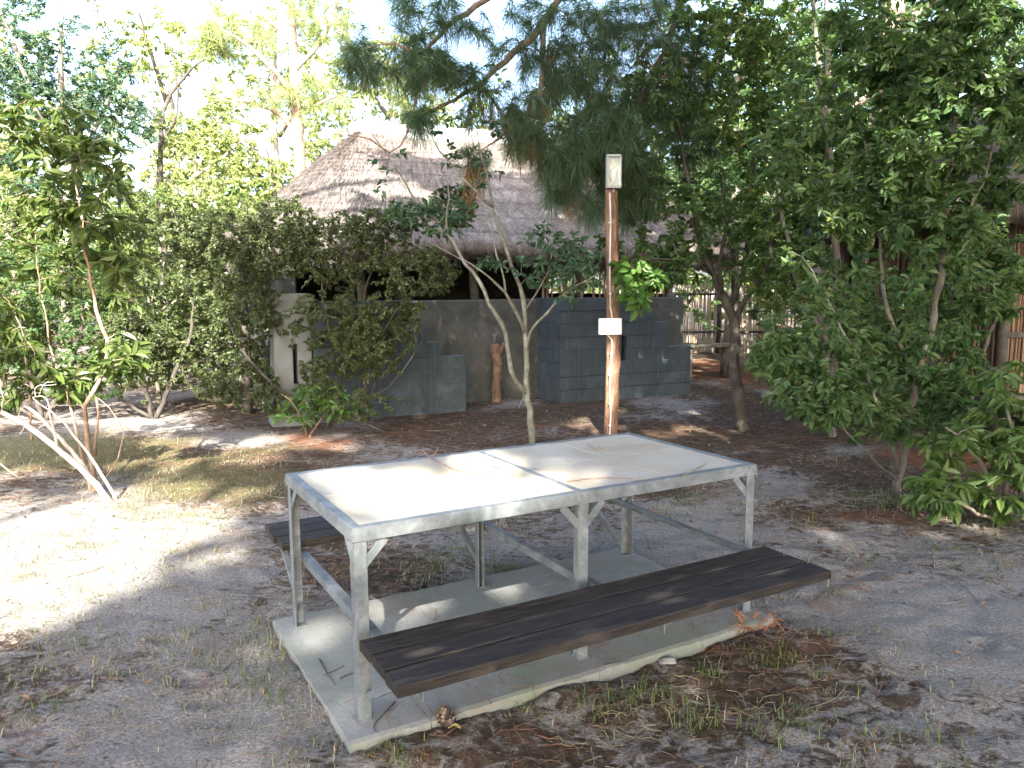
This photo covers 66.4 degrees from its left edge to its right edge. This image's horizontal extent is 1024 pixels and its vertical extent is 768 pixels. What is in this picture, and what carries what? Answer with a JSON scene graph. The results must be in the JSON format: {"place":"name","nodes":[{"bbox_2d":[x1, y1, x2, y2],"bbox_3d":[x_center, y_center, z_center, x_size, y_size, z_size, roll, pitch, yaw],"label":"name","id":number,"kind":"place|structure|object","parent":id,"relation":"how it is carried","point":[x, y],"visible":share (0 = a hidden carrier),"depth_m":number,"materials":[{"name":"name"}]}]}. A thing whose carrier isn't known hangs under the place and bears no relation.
{"place":"outdoors","nodes":[
{"label":"outdoors","id":0,"kind":"place"},
{"bbox_2d":[269,293,313,426],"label":"plaster pier","id":1,"kind":"structure","parent":0,"point":[284,361],"depth_m":9.64,"materials":[{"name":"beige paint"}]},
{"bbox_2d":[0,288,1023,767],"bbox_3d":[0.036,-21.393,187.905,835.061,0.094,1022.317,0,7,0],"label":"ground","id":2,"kind":"structure","parent":0,"point":[948,630],"depth_m":4.25,"materials":[{"name":"grey sand"}]},
{"bbox_2d":[0,131,51,300],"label":"background tree","id":3,"kind":"object","parent":2,"relation":"on","point":[5,144],"visible":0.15,"depth_m":21.00,"materials":[{"name":"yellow plant"}]},
{"bbox_2d":[0,239,73,414],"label":"background shrub","id":4,"kind":"object","parent":2,"relation":"on","point":[27,324],"visible":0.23,"depth_m":10.61,"materials":[{"name":"green plant"}]},
{"bbox_2d":[0,205,87,386],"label":"background shrub","id":5,"kind":"object","parent":2,"relation":"on","point":[16,219],"visible":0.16,"depth_m":12.57,"materials":[{"name":"green plant"}]},
{"bbox_2d":[0,373,117,501],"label":"fallen branch","id":6,"kind":"object","parent":2,"relation":"on","point":[77,462],"visible":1,"depth_m":6.24,"materials":[{"name":"beige wood"}]},
{"bbox_2d":[0,238,126,420],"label":"thicket shrub","id":7,"kind":"object","parent":2,"relation":"on","point":[63,337],"visible":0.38,"depth_m":9.98,"materials":[{"name":"green plant"}]},
{"bbox_2d":[0,10,130,306],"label":"background tree","id":8,"kind":"object","parent":2,"relation":"on","point":[3,151],"visible":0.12,"depth_m":26.93,"materials":[{"name":"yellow plant"}]},
{"bbox_2d":[0,92,157,492],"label":"red stemmed sapling","id":9,"kind":"object","parent":2,"relation":"on","point":[77,150],"visible":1,"depth_m":6.36,"materials":[{"name":"green plant"}]},
{"bbox_2d":[0,0,166,387],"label":"feathery tree","id":10,"kind":"object","parent":2,"relation":"on","point":[62,95],"visible":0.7,"depth_m":12.65,"materials":[{"name":"green plant"}]},
{"bbox_2d":[20,167,182,364],"bbox_3d":[-8.768,-2.449,16.663,3.478,4.287,2.945,-2,7,-9],"label":"background shrub","id":11,"kind":"object","parent":2,"relation":"on","point":[87,317],"visible":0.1,"depth_m":16.51,"materials":[{"name":"green plant"}]},
{"bbox_2d":[80,261,203,404],"bbox_3d":[-5.312,-0.744,11.378,1.725,2.127,1.461,4,8,31],"label":"background shrub","id":12,"kind":"object","parent":2,"relation":"on","point":[157,388],"visible":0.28,"depth_m":11.31,"materials":[{"name":"green plant"}]},
{"bbox_2d":[77,185,248,388],"bbox_3d":[-5.775,-1.617,13.199,2.783,3.430,2.356,0,7,0],"label":"background shrub","id":13,"kind":"object","parent":2,"relation":"on","point":[167,235],"visible":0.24,"depth_m":12.92,"materials":[{"name":"green plant"}]},
{"bbox_2d":[97,196,230,376],"bbox_3d":[-6.259,-1.800,14.719,2.783,3.430,2.356,-6,9,-37],"label":"background shrub","id":14,"kind":"object","parent":2,"relation":"on","point":[201,204],"visible":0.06,"depth_m":14.60,"materials":[{"name":"green plant"}]},
{"bbox_2d":[78,209,252,418],"bbox_3d":[-4.486,-0.888,10.159,2.342,2.764,1.493,0,7,0],"label":"thicket shrub","id":15,"kind":"object","parent":2,"relation":"on","point":[136,330],"visible":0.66,"depth_m":10.13,"materials":[{"name":"green plant"}]},
{"bbox_2d":[71,0,263,315],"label":"background tree","id":16,"kind":"object","parent":2,"relation":"on","point":[175,28],"visible":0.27,"depth_m":29.72,"materials":[{"name":"green plant"}]},
{"bbox_2d":[117,34,222,377],"bbox_3d":[-6.250,-3.269,14.655,2.091,6.356,1.114,0,7,0],"label":"thin tree","id":17,"kind":"object","parent":2,"relation":"on","point":[162,138],"visible":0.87,"depth_m":14.47,"materials":[{"name":"green plant"}]},
{"bbox_2d":[101,101,264,312],"bbox_3d":[-9.508,-4.836,23.878,5.404,7.269,4.514,0,7,0],"label":"background tree","id":18,"kind":"object","parent":2,"relation":"on","point":[209,168],"visible":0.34,"depth_m":23.18,"materials":[{"name":"green plant"}]},
{"bbox_2d":[174,256,270,399],"bbox_3d":[-4.031,-0.857,11.664,1.836,2.264,1.555,-2,7,-11],"label":"background shrub","id":19,"kind":"object","parent":2,"relation":"on","point":[233,349],"visible":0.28,"depth_m":11.54,"materials":[{"name":"green plant"}]},
{"bbox_2d":[183,191,266,341],"bbox_3d":[-6.517,-2.727,19.485,3.339,4.116,2.828,-3,8,-23],"label":"background shrub","id":20,"kind":"object","parent":2,"relation":"on","point":[225,202],"visible":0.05,"depth_m":18.96,"materials":[{"name":"green plant"}]},
{"bbox_2d":[180,0,368,213],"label":"background tree","id":21,"kind":"object","parent":2,"relation":"on","point":[275,170],"visible":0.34,"depth_m":27.91,"materials":[{"name":"green plant"}]},
{"bbox_2d":[181,0,426,176],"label":"sunny pine","id":22,"kind":"object","parent":2,"relation":"on","point":[291,89],"visible":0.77,"depth_m":18.56,"materials":[{"name":"green plant"}]},
{"bbox_2d":[267,379,366,435],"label":"bright seedling","id":23,"kind":"object","parent":2,"relation":"on","point":[302,392],"visible":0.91,"depth_m":8.93,"materials":[{"name":"green plant"}]},
{"bbox_2d":[179,182,478,431],"bbox_3d":[-2.180,-0.886,9.311,3.612,2.942,1.658,0,7,0],"label":"fine leaved bush","id":24,"kind":"object","parent":2,"relation":"on","point":[355,329],"visible":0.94,"depth_m":9.13,"materials":[{"name":"green plant"}]},
{"bbox_2d":[310,300,465,421],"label":"block wall","id":25,"kind":"structure","parent":2,"relation":"on","point":[431,380],"depth_m":10.35,"materials":[{"name":"grey concrete"}]},
{"bbox_2d":[304,5,481,163],"bbox_3d":[-3.398,-6.127,23.607,7.296,9.813,6.094,-7,10,-43],"label":"background tree","id":26,"kind":"object","parent":2,"relation":"on","point":[390,118],"visible":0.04,"depth_m":23.15,"materials":[{"name":"green plant"}]},
{"bbox_2d":[335,81,487,133],"bbox_3d":[-2.203,-4.458,20.353,5.404,7.269,4.514,-6,9,-40],"label":"background tree","id":27,"kind":"object","parent":2,"relation":"on","point":[390,111],"visible":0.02,"depth_m":19.47,"materials":[{"name":"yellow plant"}]},
{"bbox_2d":[435,704,456,727],"bbox_3d":[-0.251,1.264,2.973,0.083,0.080,0.089,0,7,0],"label":"pine cone","id":28,"kind":"object","parent":2,"relation":"on","point":[446,717],"visible":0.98,"depth_m":2.95,"materials":[{"name":"brown plant"}]},
{"bbox_2d":[448,723,460,728],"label":"fallen leaf","id":29,"kind":"object","parent":2,"relation":"on","point":[456,725],"visible":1,"depth_m":2.92,"materials":[{"name":"yellow plant"}]},
{"bbox_2d":[218,119,744,413],"bbox_3d":[-0.695,-2.308,14.285,8.984,4.649,5.992,-4,8,-24],"label":"thatched hut","id":30,"kind":"object","parent":2,"relation":"on","point":[459,317],"visible":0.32,"depth_m":11.90,"materials":[{"name":"plant"}]},
{"bbox_2d":[367,107,606,443],"bbox_3d":[-0.244,-1.096,8.163,2.467,3.557,0.799,1,7,12],"label":"slender tree","id":31,"kind":"object","parent":2,"relation":"on","point":[577,264],"visible":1,"depth_m":8.09,"materials":[{"name":"green plant"}]},
{"bbox_2d":[0,7,989,329],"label":"woodland","id":32,"kind":"object","parent":2,"relation":"on","point":[556,289],"depth_m":35.33,"materials":[{"name":"green plant"}]},
{"bbox_2d":[490,334,504,401],"bbox_3d":[-0.208,-0.181,11.493,0.229,1.106,0.188,-3,8,-21],"label":"tap post","id":33,"kind":"object","parent":2,"relation":"on","point":[496,350],"visible":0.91,"depth_m":11.44,"materials":[{"name":"wood"}]},
{"bbox_2d":[0,403,1023,767],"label":"leaf litter","id":34,"kind":"object","parent":2,"relation":"on","point":[680,749],"visible":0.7,"depth_m":5.56,"materials":[{"name":"brown plant"}]},
{"bbox_2d":[0,422,1023,767],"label":"needle litter","id":35,"kind":"object","parent":2,"relation":"on","point":[544,584],"visible":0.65,"depth_m":4.71,"materials":[{"name":"brown plant"}]},
{"bbox_2d":[7,421,1023,767],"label":"stick litter","id":36,"kind":"object","parent":2,"relation":"on","point":[429,567],"visible":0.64,"depth_m":4.79,"materials":[{"name":"brown plant"}]},
{"bbox_2d":[273,548,773,754],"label":"concrete slab","id":37,"kind":"structure","parent":2,"relation":"on","point":[328,633],"depth_m":3.55,"materials":[{"name":"grey concrete"}]},
{"bbox_2d":[319,659,353,684],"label":"twig","id":38,"kind":"object","parent":37,"relation":"on","point":[332,671],"visible":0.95,"depth_m":3.30,"materials":[{"name":"grey wood"}]},
{"bbox_2d":[373,701,395,732],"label":"twig","id":39,"kind":"object","parent":37,"relation":"on","point":[382,715],"visible":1,"depth_m":2.97,"materials":[{"name":"grey wood"}]},
{"bbox_2d":[265,432,830,723],"bbox_3d":[0.067,0.787,3.783,2.082,0.754,1.993,-4,8,-29],"label":"picnic table","id":40,"kind":"object","parent":37,"relation":"on","point":[356,507],"visible":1,"depth_m":3.31,"materials":[{"name":"metal"}]},
{"bbox_2d":[422,448,497,475],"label":"twig","id":41,"kind":"object","parent":40,"relation":"on","point":[453,468],"visible":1,"depth_m":3.79,"materials":[{"name":"beige wood"}]},
{"bbox_2d":[565,477,648,481],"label":"twig","id":42,"kind":"object","parent":40,"relation":"on","point":[603,477],"visible":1,"depth_m":3.54,"materials":[{"name":"beige wood"}]},
{"bbox_2d":[681,463,705,476],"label":"twig","id":43,"kind":"object","parent":40,"relation":"on","point":[692,470],"visible":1,"depth_m":3.67,"materials":[{"name":"grey wood"}]},
{"bbox_2d":[729,607,785,638],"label":"dry sprig","id":44,"kind":"object","parent":37,"relation":"on","point":[749,626],"visible":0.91,"depth_m":3.76,"materials":[{"name":"brown plant"}]},
{"bbox_2d":[598,154,621,434],"bbox_3d":[1.059,-0.854,8.469,0.264,3.148,0.287,0,7,0],"label":"light pole","id":45,"kind":"object","parent":2,"relation":"on","point":[610,326],"visible":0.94,"depth_m":8.40,"materials":[{"name":"brown wood"}]},
{"bbox_2d":[536,297,690,402],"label":"block wall","id":46,"kind":"structure","parent":2,"relation":"on","point":[571,354],"depth_m":11.58,"materials":[{"name":"grey concrete"}]},
{"bbox_2d":[326,0,904,375],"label":"pine tree","id":47,"kind":"object","parent":2,"relation":"on","point":[572,156],"visible":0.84,"depth_m":8.41,"materials":[{"name":"green plant"}]},
{"bbox_2d":[537,42,720,296],"bbox_3d":[2.799,-5.262,20.906,5.747,8.684,6.769,-2,7,-16],"label":"background tree","id":48,"kind":"object","parent":2,"relation":"on","point":[602,289],"depth_m":20.45,"materials":[{"name":"green plant"}]},
{"bbox_2d":[659,657,676,664],"bbox_3d":[0.691,1.232,3.476,0.080,0.039,0.056,0,7,0],"label":"stone","id":49,"kind":"object","parent":2,"relation":"on","point":[667,660],"visible":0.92,"depth_m":3.46,"materials":[{"name":"stone"}]},
{"bbox_2d":[577,5,834,431],"bbox_3d":[2.155,-1.783,8.927,2.819,4.759,1.885,-2,7,-13],"label":"forked tree","id":50,"kind":"object","parent":2,"relation":"on","point":[637,293],"visible":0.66,"depth_m":8.55,"materials":[{"name":"green plant"}]},
{"bbox_2d":[683,343,742,377],"bbox_3d":[3.643,-0.410,14.464,1.170,0.675,0.332,0,7,0],"label":"bench","id":51,"kind":"object","parent":2,"relation":"on","point":[724,349],"visible":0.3,"depth_m":14.35,"materials":[{"name":"grey wood"}]},
{"bbox_2d":[616,0,863,342],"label":"background tree","id":52,"kind":"object","parent":2,"relation":"on","point":[730,195],"visible":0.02,"depth_m":17.04,"materials":[{"name":"green plant"}]},
{"bbox_2d":[652,278,832,353],"bbox_3d":[7.066,-1.628,18.852,8.295,2.065,0.258,3,8,23],"label":"reed fence","id":53,"kind":"object","parent":2,"relation":"on","point":[717,321],"visible":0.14,"depth_m":19.75,"materials":[{"name":"brown plant"}]},
{"bbox_2d":[714,124,810,308],"bbox_3d":[9.606,-5.886,28.288,4.966,7.996,5.945,4,9,35],"label":"background tree","id":54,"kind":"object","parent":2,"relation":"on","point":[757,254],"depth_m":29.06,"materials":[{"name":"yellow plant"}]},
{"bbox_2d":[667,0,867,338],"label":"background tree","id":55,"kind":"object","parent":2,"relation":"on","point":[764,201],"visible":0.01,"depth_m":22.06,"materials":[{"name":"green plant"}]},
{"bbox_2d":[783,290,830,334],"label":"background shrub","id":56,"kind":"object","parent":2,"relation":"on","point":[798,320],"visible":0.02,"depth_m":16.19,"materials":[{"name":"green plant"}]},
{"bbox_2d":[663,0,974,437],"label":"young tree","id":57,"kind":"object","parent":2,"relation":"on","point":[756,48],"visible":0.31,"depth_m":8.31,"materials":[{"name":"green plant"}]},
{"bbox_2d":[673,0,983,358],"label":"background tree","id":58,"kind":"object","parent":2,"relation":"on","point":[736,180],"visible":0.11,"depth_m":13.56,"materials":[{"name":"green plant"}]},
{"bbox_2d":[714,0,1023,281],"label":"background tree","id":59,"kind":"object","parent":2,"relation":"on","point":[913,19],"visible":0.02,"depth_m":14.34,"materials":[{"name":"green plant"}]},
{"bbox_2d":[745,0,1023,491],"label":"leafy sapling","id":60,"kind":"object","parent":2,"relation":"on","point":[934,78],"visible":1,"depth_m":5.89,"materials":[{"name":"green plant"}]},
{"bbox_2d":[789,1,1023,262],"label":"background tree","id":61,"kind":"object","parent":2,"relation":"on","point":[1020,30],"visible":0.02,"depth_m":15.54,"materials":[{"name":"green plant"}]},
{"bbox_2d":[801,66,1023,431],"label":"reed hut","id":62,"kind":"object","parent":2,"relation":"on","point":[1006,343],"visible":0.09,"depth_m":8.44,"materials":[{"name":"brown plant"}]},
{"bbox_2d":[877,212,1023,454],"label":"understory shrub","id":63,"kind":"object","parent":2,"relation":"on","point":[968,314],"visible":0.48,"depth_m":7.33,"materials":[{"name":"green plant"}]},
{"bbox_2d":[900,359,1023,526],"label":"broadleaf shrub","id":64,"kind":"object","parent":2,"relation":"on","point":[1002,444],"visible":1,"depth_m":5.31,"materials":[{"name":"green plant"}]},
{"bbox_2d":[916,0,1023,106],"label":"background tree","id":65,"kind":"object","parent":2,"relation":"on","point":[1010,3],"visible":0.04,"depth_m":13.40,"materials":[{"name":"green plant"}]},
{"bbox_2d":[959,0,1022,97],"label":"background tree","id":66,"kind":"object","parent":2,"relation":"on","point":[998,64],"visible":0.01,"depth_m":16.87,"materials":[{"name":"green plant"}]},
{"bbox_2d":[0,411,1023,767],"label":"dry grass","id":67,"kind":"structure","parent":0,"point":[294,713],"depth_m":3.71,"materials":[{"name":"plant"}]},
{"bbox_2d":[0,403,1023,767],"bbox_3d":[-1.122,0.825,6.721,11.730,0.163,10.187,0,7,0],"label":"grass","id":68,"kind":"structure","parent":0,"point":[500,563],"depth_m":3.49,"materials":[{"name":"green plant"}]},
{"bbox_2d":[0,0,1023,289],"label":"sky","id":69,"kind":"structure","parent":0,"point":[185,11],"materials":[{"name":"white"}]}
]}

